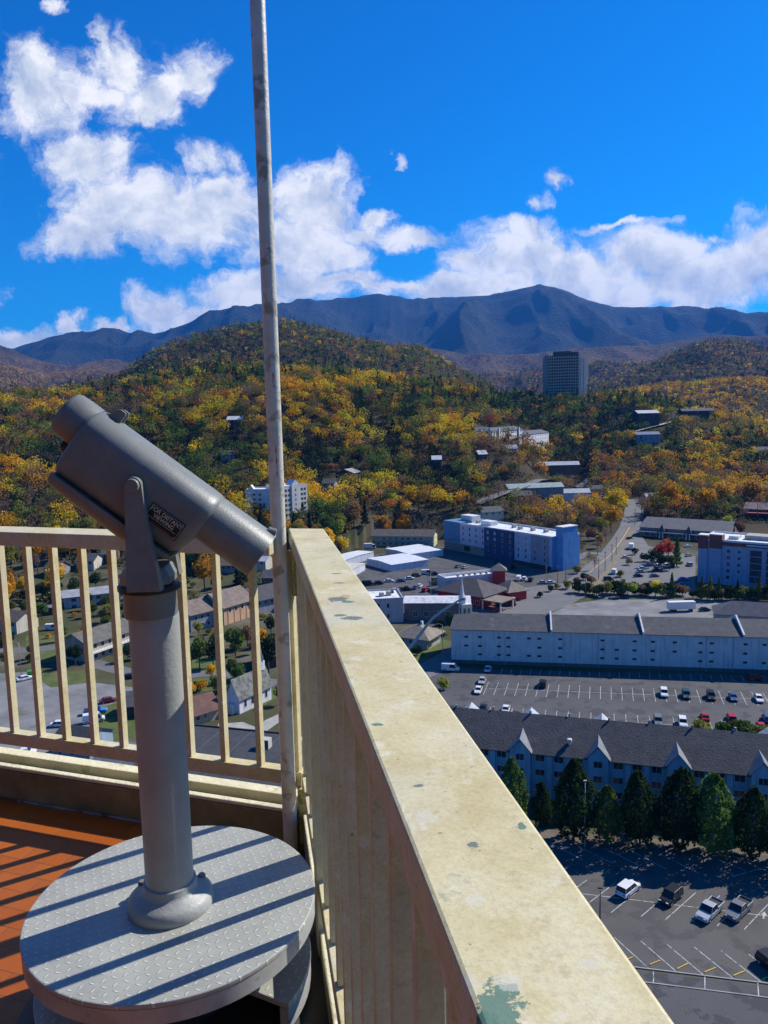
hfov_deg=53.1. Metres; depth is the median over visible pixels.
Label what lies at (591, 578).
shrub
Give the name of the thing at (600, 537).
autumn tree
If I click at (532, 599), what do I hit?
front apron
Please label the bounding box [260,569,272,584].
village house
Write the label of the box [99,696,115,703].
parked car
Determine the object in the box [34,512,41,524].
autumn tree
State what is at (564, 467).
hillside house
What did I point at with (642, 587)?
shrub
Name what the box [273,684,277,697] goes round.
leafy tree
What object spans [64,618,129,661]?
two storey motel
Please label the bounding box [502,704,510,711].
parked car
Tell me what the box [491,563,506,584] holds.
red cupola tower
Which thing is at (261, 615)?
shrub
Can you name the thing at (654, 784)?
window
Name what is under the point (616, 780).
window
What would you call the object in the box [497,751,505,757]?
window
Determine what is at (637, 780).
pine tree
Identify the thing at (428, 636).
hip roofed cottage
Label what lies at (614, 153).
sky
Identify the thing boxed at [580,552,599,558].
side lane
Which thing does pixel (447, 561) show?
hotel parking lot
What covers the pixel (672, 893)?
parked car
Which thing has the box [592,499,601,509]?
autumn tree
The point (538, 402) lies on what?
hilltop lobby
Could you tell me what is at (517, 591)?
red restaurant wing
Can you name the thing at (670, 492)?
autumn tree
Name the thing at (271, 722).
chapel lane
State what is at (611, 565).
verge
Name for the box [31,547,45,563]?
autumn tree
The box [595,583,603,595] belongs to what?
shrub
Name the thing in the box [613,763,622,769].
window
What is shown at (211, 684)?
leafy tree
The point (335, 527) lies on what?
leafy tree
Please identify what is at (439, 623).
leafy tree
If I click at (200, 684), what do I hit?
shrub
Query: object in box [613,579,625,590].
shrub
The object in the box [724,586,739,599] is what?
shrub
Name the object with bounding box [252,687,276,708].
lawn
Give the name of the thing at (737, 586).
conifer tree
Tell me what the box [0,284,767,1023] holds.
terrain
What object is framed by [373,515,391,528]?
autumn tree
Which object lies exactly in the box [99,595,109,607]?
leafy tree
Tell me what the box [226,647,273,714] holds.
white chapel
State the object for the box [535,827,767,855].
planting strip
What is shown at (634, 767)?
window
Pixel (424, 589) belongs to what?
parked car
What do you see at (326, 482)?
hillside house
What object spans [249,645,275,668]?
dark brown house
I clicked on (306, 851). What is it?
deck ledge
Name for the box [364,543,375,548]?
parked truck
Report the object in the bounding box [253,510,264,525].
conifer tree
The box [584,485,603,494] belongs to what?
hillside house
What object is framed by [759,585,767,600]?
shrub
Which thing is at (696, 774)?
window
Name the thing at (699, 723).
shrub
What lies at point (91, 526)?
autumn tree
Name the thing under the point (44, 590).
leafy tree
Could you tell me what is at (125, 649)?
leafy tree
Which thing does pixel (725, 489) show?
autumn tree
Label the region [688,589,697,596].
shrub
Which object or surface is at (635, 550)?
shrub
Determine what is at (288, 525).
autumn tree
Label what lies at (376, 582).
parked car
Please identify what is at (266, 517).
autumn tree
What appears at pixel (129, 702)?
dark house
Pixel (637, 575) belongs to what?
parked car
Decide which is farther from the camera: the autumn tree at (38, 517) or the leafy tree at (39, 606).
the autumn tree at (38, 517)
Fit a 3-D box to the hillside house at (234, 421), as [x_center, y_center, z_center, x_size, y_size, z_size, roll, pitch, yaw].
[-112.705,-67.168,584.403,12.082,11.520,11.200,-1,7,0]
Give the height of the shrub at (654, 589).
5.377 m
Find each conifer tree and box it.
[232,568,243,586]
[239,572,247,583]
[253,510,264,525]
[291,511,297,523]
[305,512,313,528]
[360,499,369,526]
[666,572,676,596]
[672,535,682,566]
[699,576,705,598]
[706,576,714,599]
[715,577,722,599]
[734,580,742,599]
[753,576,763,601]
[764,581,767,601]
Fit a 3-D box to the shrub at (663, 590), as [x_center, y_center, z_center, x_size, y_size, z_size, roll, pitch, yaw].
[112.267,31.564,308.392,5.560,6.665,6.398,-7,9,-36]
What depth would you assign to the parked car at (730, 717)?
182.87 m
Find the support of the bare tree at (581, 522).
on the terrain at (518, 330)
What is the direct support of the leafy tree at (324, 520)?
on the terrain at (518, 330)
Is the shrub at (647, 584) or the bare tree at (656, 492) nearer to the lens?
the shrub at (647, 584)
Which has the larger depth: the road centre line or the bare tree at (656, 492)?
the bare tree at (656, 492)
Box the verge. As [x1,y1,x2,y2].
[593,530,634,584]
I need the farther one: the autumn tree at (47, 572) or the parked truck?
the parked truck
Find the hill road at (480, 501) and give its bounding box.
[477,478,590,503]
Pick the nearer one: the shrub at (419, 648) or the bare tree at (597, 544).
the shrub at (419, 648)
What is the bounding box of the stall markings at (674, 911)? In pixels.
[551,843,767,981]
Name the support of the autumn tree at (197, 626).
on the terrain at (518, 330)
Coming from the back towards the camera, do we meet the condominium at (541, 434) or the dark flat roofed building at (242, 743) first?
the condominium at (541, 434)
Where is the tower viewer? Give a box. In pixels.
[47,395,276,929]
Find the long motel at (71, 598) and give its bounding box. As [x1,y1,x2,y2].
[61,584,122,608]
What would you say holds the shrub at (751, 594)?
on the terrain at (518, 330)
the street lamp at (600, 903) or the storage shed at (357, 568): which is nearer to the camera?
the street lamp at (600, 903)
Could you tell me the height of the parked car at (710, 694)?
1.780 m
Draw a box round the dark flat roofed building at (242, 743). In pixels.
[132,724,302,788]
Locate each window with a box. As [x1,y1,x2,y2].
[413,611,417,616]
[424,611,428,616]
[480,749,488,755]
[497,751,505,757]
[497,764,503,771]
[515,753,523,760]
[535,755,544,761]
[535,768,544,775]
[554,757,563,763]
[554,770,562,777]
[593,761,602,768]
[593,775,601,783]
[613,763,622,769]
[613,777,622,784]
[615,792,622,798]
[632,765,642,771]
[651,767,661,773]
[651,781,661,788]
[694,771,704,778]
[734,775,745,782]
[734,790,744,797]
[758,777,767,785]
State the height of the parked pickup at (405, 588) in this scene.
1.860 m
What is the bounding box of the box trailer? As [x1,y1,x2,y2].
[666,600,695,611]
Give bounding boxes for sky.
[0,0,767,348]
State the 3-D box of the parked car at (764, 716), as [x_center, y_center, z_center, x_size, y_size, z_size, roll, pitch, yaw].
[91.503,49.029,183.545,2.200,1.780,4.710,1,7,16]
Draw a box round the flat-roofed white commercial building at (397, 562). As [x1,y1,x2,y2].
[366,553,428,571]
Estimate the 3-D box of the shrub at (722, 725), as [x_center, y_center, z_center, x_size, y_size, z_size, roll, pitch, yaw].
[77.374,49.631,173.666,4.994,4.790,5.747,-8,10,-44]
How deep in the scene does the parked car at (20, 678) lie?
224.59 m
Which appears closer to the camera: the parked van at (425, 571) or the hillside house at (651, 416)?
the parked van at (425, 571)
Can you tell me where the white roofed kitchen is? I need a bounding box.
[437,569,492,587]
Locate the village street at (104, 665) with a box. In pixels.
[0,646,299,686]
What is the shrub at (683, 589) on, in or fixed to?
on the terrain at (518, 330)
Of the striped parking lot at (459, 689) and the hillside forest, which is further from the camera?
the hillside forest
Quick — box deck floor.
[0,799,315,1023]
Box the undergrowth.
[0,373,767,601]
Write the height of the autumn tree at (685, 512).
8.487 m
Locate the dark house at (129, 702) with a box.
[125,690,134,717]
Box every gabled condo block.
[245,485,269,516]
[266,479,307,519]
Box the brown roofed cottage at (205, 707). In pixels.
[193,691,218,723]
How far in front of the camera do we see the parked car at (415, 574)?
357.17 m
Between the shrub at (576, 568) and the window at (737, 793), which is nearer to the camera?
the window at (737, 793)
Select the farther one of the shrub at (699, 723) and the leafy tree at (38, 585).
the leafy tree at (38, 585)
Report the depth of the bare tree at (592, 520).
468.44 m
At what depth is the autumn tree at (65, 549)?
369.59 m
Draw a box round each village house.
[0,610,38,633]
[42,561,71,574]
[74,553,103,569]
[100,550,120,562]
[220,558,234,572]
[257,555,271,570]
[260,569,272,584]
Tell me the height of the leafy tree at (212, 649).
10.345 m
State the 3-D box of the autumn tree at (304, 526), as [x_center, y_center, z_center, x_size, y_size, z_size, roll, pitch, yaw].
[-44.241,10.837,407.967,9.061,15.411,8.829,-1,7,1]
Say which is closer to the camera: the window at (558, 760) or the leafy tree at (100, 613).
the window at (558, 760)
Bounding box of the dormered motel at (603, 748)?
[449,702,767,825]
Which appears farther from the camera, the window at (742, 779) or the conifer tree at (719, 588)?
the conifer tree at (719, 588)
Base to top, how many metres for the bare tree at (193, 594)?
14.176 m
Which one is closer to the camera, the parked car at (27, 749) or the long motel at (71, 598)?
the parked car at (27, 749)
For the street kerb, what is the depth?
100.14 m
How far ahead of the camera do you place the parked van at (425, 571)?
362.48 m
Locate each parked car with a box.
[15,674,31,681]
[19,747,36,751]
[49,719,60,727]
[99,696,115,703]
[124,673,131,679]
[373,580,383,584]
[411,573,420,576]
[421,587,429,591]
[429,571,439,575]
[429,581,437,585]
[474,685,482,693]
[478,676,485,684]
[479,704,487,709]
[484,665,491,671]
[491,607,503,611]
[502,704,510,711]
[539,679,546,687]
[603,576,613,580]
[615,878,640,898]
[633,573,643,576]
[653,713,662,724]
[658,882,683,906]
[660,686,668,697]
[678,715,687,726]
[681,688,690,698]
[698,607,711,611]
[700,713,709,721]
[706,689,715,700]
[726,712,736,722]
[728,692,737,701]
[746,673,765,680]
[753,693,763,702]
[754,947,767,969]
[761,713,767,722]
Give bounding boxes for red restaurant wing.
[498,580,529,599]
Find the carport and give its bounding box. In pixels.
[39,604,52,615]
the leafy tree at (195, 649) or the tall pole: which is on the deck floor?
the tall pole
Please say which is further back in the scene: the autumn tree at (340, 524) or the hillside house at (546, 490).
the hillside house at (546, 490)
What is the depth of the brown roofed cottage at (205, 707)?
191.17 m
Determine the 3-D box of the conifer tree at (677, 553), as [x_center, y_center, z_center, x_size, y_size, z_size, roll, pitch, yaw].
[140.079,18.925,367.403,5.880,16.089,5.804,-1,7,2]
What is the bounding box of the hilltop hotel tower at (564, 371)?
[543,351,587,399]
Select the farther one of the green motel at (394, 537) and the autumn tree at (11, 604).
the green motel at (394, 537)
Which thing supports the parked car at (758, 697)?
on the striped parking lot at (459, 689)
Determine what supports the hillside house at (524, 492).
on the terrain at (518, 330)
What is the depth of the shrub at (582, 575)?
341.76 m
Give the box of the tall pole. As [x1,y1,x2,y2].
[250,0,297,851]
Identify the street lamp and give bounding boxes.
[442,625,442,659]
[583,780,586,846]
[598,887,602,918]
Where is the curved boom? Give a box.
[407,597,465,649]
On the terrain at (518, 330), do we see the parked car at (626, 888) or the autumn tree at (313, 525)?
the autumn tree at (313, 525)
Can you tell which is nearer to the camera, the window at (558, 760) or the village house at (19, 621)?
the window at (558, 760)
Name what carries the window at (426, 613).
in the church hall
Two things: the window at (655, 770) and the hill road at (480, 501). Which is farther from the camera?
the hill road at (480, 501)
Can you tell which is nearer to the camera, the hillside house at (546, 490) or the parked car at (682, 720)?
the parked car at (682, 720)
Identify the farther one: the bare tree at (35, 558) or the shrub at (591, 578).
the bare tree at (35, 558)
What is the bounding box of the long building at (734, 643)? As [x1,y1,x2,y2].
[449,611,767,673]
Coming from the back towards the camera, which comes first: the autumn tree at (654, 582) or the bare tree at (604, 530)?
the bare tree at (604, 530)
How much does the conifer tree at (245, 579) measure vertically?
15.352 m
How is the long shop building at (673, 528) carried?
on the terrain at (518, 330)
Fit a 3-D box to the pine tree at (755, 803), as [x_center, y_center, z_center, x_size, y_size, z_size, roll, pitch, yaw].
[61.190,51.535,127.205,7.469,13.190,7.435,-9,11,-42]
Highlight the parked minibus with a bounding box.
[501,597,516,604]
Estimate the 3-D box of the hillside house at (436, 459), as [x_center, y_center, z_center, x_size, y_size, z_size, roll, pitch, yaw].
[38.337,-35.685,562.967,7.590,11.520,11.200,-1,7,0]
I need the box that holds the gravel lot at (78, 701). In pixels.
[0,672,132,753]
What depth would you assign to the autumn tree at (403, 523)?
471.49 m
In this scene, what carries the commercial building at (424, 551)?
on the terrain at (518, 330)
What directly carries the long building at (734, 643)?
on the terrain at (518, 330)
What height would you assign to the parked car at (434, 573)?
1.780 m
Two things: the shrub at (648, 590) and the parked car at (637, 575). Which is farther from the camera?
the parked car at (637, 575)
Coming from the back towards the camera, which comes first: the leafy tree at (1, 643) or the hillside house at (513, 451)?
the hillside house at (513, 451)
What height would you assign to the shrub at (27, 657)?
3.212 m
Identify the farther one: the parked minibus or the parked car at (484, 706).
the parked minibus
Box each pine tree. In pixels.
[501,756,528,813]
[530,781,552,825]
[551,757,598,841]
[590,784,624,843]
[619,769,660,845]
[653,766,705,851]
[688,771,740,855]
[729,782,767,860]
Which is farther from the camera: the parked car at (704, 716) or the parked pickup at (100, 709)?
the parked pickup at (100, 709)
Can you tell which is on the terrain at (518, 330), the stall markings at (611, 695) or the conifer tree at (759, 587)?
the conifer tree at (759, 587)
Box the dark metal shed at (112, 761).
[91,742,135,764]
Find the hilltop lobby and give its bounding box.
[511,401,543,405]
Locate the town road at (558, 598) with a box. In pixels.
[420,499,643,677]
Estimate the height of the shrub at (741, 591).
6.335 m
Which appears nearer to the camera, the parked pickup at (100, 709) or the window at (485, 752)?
the window at (485, 752)
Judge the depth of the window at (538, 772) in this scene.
148.75 m
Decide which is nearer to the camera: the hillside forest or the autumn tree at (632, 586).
the autumn tree at (632, 586)
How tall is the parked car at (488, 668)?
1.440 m
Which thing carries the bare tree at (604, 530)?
on the terrain at (518, 330)
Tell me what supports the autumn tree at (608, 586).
on the terrain at (518, 330)
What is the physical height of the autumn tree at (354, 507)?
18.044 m
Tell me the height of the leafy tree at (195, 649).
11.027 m
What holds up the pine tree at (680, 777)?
on the planting strip
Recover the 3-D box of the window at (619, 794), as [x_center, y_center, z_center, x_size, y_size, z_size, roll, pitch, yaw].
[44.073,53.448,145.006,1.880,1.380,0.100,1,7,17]
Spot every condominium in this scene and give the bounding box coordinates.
[472,427,490,445]
[490,426,521,443]
[522,429,548,446]
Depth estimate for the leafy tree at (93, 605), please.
294.99 m
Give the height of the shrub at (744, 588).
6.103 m
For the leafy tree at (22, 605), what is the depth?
296.93 m
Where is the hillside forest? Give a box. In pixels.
[0,316,767,529]
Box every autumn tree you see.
[4,546,15,567]
[6,564,17,582]
[6,571,16,589]
[7,581,13,597]
[9,601,16,608]
[14,547,21,563]
[16,576,24,588]
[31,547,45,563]
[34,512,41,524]
[38,522,51,548]
[43,580,50,591]
[44,561,65,580]
[51,518,68,527]
[57,548,71,560]
[82,518,96,528]
[85,524,97,528]
[102,603,109,612]
[191,554,211,590]
[192,621,202,635]
[205,663,215,674]
[241,624,250,646]
[244,508,256,519]
[259,628,267,640]
[261,511,269,526]
[286,521,290,532]
[288,522,303,528]
[295,519,307,528]
[312,523,323,528]
[324,527,335,539]
[330,510,346,535]
[336,535,348,549]
[337,519,344,534]
[344,499,362,528]
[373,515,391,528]
[395,513,411,528]
[553,494,564,505]
[580,426,589,439]
[583,504,594,515]
[585,526,595,542]
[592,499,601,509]
[595,517,608,535]
[595,532,604,547]
[601,505,622,532]
[603,580,612,595]
[605,488,628,521]
[628,583,637,590]
[650,579,658,587]
[653,543,666,553]
[656,478,679,515]
[660,538,674,554]
[682,507,689,518]
[693,485,717,514]
[714,479,735,507]
[721,515,731,520]
[735,522,745,532]
[741,476,765,496]
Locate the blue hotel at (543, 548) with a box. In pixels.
[444,514,579,570]
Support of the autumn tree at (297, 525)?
on the terrain at (518, 330)
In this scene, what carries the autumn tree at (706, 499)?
on the terrain at (518, 330)
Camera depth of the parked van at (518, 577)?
343.54 m
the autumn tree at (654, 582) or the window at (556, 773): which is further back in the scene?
the autumn tree at (654, 582)
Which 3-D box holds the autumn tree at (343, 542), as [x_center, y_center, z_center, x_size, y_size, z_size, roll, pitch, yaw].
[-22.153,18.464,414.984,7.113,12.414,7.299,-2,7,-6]
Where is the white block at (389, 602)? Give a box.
[367,588,403,622]
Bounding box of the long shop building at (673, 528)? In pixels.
[636,516,738,540]
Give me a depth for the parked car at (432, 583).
338.34 m
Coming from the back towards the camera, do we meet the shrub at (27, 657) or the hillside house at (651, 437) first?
the hillside house at (651, 437)
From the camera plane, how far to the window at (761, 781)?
136.29 m
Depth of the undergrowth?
570.70 m
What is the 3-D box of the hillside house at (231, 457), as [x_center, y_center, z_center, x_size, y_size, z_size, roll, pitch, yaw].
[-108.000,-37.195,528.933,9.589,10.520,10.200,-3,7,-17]
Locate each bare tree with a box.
[32,551,42,572]
[118,552,125,564]
[187,583,199,599]
[578,515,587,526]
[589,512,598,528]
[595,540,600,554]
[602,525,610,536]
[649,487,659,513]
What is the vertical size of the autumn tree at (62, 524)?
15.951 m
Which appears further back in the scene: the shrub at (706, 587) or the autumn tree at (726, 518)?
the autumn tree at (726, 518)
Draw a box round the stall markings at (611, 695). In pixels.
[483,669,767,727]
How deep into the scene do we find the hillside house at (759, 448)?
742.63 m
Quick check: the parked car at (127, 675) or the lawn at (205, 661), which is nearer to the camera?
the parked car at (127, 675)
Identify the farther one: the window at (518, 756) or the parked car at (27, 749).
the parked car at (27, 749)
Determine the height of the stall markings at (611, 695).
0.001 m
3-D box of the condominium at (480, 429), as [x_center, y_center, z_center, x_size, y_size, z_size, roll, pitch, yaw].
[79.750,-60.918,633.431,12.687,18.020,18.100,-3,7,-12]
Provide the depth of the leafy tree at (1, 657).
237.31 m
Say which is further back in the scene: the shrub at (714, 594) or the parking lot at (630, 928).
the shrub at (714, 594)
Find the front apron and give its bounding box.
[472,583,592,613]
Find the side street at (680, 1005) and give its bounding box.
[637,971,767,1023]
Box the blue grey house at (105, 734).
[52,725,115,759]
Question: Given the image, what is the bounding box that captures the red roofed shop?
[743,502,767,518]
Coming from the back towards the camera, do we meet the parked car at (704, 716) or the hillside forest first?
the hillside forest
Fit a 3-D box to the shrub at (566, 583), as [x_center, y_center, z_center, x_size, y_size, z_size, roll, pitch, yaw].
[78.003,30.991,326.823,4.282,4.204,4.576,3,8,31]
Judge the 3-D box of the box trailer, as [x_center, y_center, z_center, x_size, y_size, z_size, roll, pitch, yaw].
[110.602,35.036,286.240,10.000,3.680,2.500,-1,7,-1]
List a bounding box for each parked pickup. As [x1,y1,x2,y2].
[83,705,106,713]
[399,586,412,590]
[694,896,724,923]
[724,895,752,922]
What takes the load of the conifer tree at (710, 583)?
on the terrain at (518, 330)
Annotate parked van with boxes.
[44,623,53,630]
[82,711,104,723]
[362,580,373,585]
[421,569,429,574]
[441,662,459,671]
[516,575,521,580]
[611,568,616,573]
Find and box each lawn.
[26,636,67,663]
[41,671,85,687]
[98,702,135,739]
[192,654,215,671]
[192,677,216,692]
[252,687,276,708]
[411,639,450,661]
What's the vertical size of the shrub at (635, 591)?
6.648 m
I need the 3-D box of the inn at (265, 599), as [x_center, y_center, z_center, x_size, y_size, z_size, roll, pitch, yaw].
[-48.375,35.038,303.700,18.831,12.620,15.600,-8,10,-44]
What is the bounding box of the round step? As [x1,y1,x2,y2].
[16,826,328,1023]
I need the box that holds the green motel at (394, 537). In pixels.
[371,529,436,546]
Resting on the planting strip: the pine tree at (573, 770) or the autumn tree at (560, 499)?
the pine tree at (573, 770)
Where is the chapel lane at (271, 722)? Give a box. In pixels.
[218,714,278,730]
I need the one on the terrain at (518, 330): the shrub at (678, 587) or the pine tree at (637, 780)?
the shrub at (678, 587)
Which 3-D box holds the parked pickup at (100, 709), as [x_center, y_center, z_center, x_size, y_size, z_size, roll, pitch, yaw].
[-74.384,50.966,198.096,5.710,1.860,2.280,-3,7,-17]
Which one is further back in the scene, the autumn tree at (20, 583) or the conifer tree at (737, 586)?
the autumn tree at (20, 583)
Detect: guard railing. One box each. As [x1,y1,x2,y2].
[0,526,302,785]
[288,528,673,1023]
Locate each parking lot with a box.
[356,546,575,625]
[429,669,767,729]
[544,840,767,982]
[592,532,694,598]
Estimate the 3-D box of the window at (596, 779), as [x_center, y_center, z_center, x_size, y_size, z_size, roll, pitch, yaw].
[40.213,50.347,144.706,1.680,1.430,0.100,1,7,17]
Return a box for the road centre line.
[582,527,629,578]
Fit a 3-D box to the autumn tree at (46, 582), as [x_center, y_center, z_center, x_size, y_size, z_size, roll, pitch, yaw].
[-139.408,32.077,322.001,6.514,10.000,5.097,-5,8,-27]
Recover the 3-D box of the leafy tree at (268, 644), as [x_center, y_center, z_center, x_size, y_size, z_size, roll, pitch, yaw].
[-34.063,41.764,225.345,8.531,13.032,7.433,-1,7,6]
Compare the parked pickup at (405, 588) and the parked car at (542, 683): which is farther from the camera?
the parked pickup at (405, 588)
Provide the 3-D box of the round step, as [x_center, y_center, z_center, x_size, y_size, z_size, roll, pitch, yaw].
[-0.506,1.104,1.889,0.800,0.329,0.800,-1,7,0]
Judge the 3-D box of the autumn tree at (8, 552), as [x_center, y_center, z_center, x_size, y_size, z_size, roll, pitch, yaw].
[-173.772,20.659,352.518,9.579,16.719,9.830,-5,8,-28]
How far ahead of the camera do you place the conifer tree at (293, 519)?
421.68 m
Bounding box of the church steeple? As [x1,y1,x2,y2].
[458,578,471,613]
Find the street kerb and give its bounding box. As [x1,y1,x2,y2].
[634,966,767,997]
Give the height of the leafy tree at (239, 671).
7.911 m
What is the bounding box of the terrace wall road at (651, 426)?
[636,421,670,430]
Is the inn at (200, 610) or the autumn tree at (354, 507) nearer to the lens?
the inn at (200, 610)
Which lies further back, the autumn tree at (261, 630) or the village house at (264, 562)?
the village house at (264, 562)
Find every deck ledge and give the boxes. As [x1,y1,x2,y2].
[0,747,303,849]
[301,815,337,1023]
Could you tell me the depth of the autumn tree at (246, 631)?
251.48 m
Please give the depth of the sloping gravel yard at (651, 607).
291.98 m
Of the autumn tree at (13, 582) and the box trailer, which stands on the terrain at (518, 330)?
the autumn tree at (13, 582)
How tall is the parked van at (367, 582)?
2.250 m
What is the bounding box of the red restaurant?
[434,577,514,612]
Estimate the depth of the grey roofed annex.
264.56 m
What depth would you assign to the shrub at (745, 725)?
172.93 m
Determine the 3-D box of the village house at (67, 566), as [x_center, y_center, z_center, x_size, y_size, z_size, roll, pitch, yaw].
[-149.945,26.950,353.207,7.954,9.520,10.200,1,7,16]
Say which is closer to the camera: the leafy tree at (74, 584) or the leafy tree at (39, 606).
the leafy tree at (39, 606)
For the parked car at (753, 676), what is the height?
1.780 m
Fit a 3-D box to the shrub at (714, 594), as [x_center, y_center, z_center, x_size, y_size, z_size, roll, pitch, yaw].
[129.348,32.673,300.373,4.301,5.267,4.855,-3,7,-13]
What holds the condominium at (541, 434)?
on the terrain at (518, 330)
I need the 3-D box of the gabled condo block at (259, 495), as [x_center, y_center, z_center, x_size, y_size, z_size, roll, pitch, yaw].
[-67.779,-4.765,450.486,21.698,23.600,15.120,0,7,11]
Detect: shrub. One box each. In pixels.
[25,653,30,661]
[196,680,207,690]
[229,642,240,649]
[259,612,266,617]
[410,645,422,654]
[437,677,449,688]
[563,580,571,588]
[571,579,582,592]
[572,566,581,572]
[580,573,588,579]
[580,583,591,592]
[586,575,595,583]
[590,585,601,595]
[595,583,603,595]
[609,580,619,593]
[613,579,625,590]
[615,586,626,596]
[616,570,624,576]
[623,582,629,593]
[625,558,633,563]
[629,581,643,594]
[631,548,638,553]
[636,585,645,595]
[639,553,647,560]
[640,587,651,593]
[641,581,652,593]
[651,585,659,595]
[657,582,672,595]
[664,582,676,596]
[675,583,680,593]
[677,585,689,595]
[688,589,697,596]
[692,718,711,728]
[696,586,707,598]
[700,584,714,599]
[709,590,721,598]
[715,720,738,730]
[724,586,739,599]
[729,719,755,732]
[732,586,744,598]
[741,585,751,598]
[745,586,757,600]
[750,723,767,732]
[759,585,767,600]
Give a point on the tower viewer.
(154, 508)
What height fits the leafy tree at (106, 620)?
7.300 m
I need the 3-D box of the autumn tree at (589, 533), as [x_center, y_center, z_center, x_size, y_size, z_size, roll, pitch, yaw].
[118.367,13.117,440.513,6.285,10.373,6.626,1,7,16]
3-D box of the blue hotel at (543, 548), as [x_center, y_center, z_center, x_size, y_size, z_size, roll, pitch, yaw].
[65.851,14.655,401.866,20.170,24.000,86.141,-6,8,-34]
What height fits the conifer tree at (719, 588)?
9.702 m
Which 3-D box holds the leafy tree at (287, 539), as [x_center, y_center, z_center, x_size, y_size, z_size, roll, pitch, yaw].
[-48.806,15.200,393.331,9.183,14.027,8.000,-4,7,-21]
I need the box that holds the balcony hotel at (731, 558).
[697,531,767,587]
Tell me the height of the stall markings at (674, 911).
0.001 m
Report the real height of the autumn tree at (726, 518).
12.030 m
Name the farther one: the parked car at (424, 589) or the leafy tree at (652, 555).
the leafy tree at (652, 555)
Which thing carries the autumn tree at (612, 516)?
on the terrain at (518, 330)
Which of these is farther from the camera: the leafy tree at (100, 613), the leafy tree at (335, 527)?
the leafy tree at (335, 527)
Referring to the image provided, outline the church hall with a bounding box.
[403,596,470,619]
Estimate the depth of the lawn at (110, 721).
191.53 m
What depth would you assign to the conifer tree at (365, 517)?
441.17 m
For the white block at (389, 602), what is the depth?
279.01 m
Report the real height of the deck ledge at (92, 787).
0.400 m
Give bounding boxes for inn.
[178,596,213,631]
[204,585,249,624]
[244,583,273,613]
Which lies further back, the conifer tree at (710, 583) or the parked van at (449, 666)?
the conifer tree at (710, 583)
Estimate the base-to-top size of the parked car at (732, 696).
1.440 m
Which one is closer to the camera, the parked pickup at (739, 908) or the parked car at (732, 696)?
the parked pickup at (739, 908)
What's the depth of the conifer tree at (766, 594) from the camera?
296.81 m
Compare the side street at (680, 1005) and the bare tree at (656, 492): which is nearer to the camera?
the side street at (680, 1005)
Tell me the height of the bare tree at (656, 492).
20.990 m
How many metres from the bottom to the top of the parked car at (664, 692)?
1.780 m
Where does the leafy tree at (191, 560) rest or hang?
on the terrain at (518, 330)
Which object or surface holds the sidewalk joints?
on the side street at (680, 1005)
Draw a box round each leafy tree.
[0,635,2,646]
[0,652,4,664]
[19,599,26,610]
[34,581,44,597]
[36,602,47,618]
[37,585,49,596]
[65,643,82,666]
[67,577,78,589]
[69,520,81,527]
[88,572,101,583]
[90,601,97,611]
[97,609,106,618]
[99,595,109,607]
[100,615,110,624]
[122,643,129,659]
[186,553,200,563]
[190,635,209,669]
[204,636,215,664]
[208,675,216,694]
[224,625,244,655]
[225,662,235,678]
[229,662,245,677]
[260,632,275,673]
[263,613,274,633]
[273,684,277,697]
[286,530,289,547]
[318,511,335,528]
[325,520,342,542]
[434,619,444,628]
[445,611,453,626]
[646,549,656,560]
[655,551,666,569]
[665,555,675,563]
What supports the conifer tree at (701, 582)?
on the terrain at (518, 330)
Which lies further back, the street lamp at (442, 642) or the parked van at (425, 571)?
the parked van at (425, 571)
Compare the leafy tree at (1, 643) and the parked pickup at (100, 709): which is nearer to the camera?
the parked pickup at (100, 709)
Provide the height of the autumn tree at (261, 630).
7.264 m
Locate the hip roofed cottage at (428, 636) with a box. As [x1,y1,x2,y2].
[397,621,445,649]
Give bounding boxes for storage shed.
[341,551,373,562]
[347,562,364,574]
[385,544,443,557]
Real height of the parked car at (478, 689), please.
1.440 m
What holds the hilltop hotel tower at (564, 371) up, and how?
on the terrain at (518, 330)
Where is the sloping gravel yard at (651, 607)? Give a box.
[551,599,767,617]
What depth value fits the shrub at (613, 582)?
314.17 m
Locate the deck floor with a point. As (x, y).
(42, 848)
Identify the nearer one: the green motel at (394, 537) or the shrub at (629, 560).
the shrub at (629, 560)
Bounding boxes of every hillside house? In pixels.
[220,450,234,461]
[226,416,244,427]
[321,478,337,490]
[335,468,361,483]
[431,455,441,467]
[474,450,487,460]
[474,506,504,520]
[505,445,517,453]
[505,482,564,497]
[509,490,532,500]
[541,461,579,474]
[563,488,590,501]
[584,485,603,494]
[615,408,635,415]
[632,410,659,426]
[632,431,659,443]
[678,408,714,420]
[749,447,767,454]
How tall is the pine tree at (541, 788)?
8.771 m
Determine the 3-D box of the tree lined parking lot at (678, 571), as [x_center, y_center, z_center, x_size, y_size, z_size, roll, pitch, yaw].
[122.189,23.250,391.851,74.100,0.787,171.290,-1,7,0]
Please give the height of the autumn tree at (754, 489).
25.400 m
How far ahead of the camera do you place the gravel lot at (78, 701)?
206.34 m
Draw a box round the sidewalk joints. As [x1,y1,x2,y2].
[653,971,758,994]
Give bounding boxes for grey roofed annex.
[711,601,767,618]

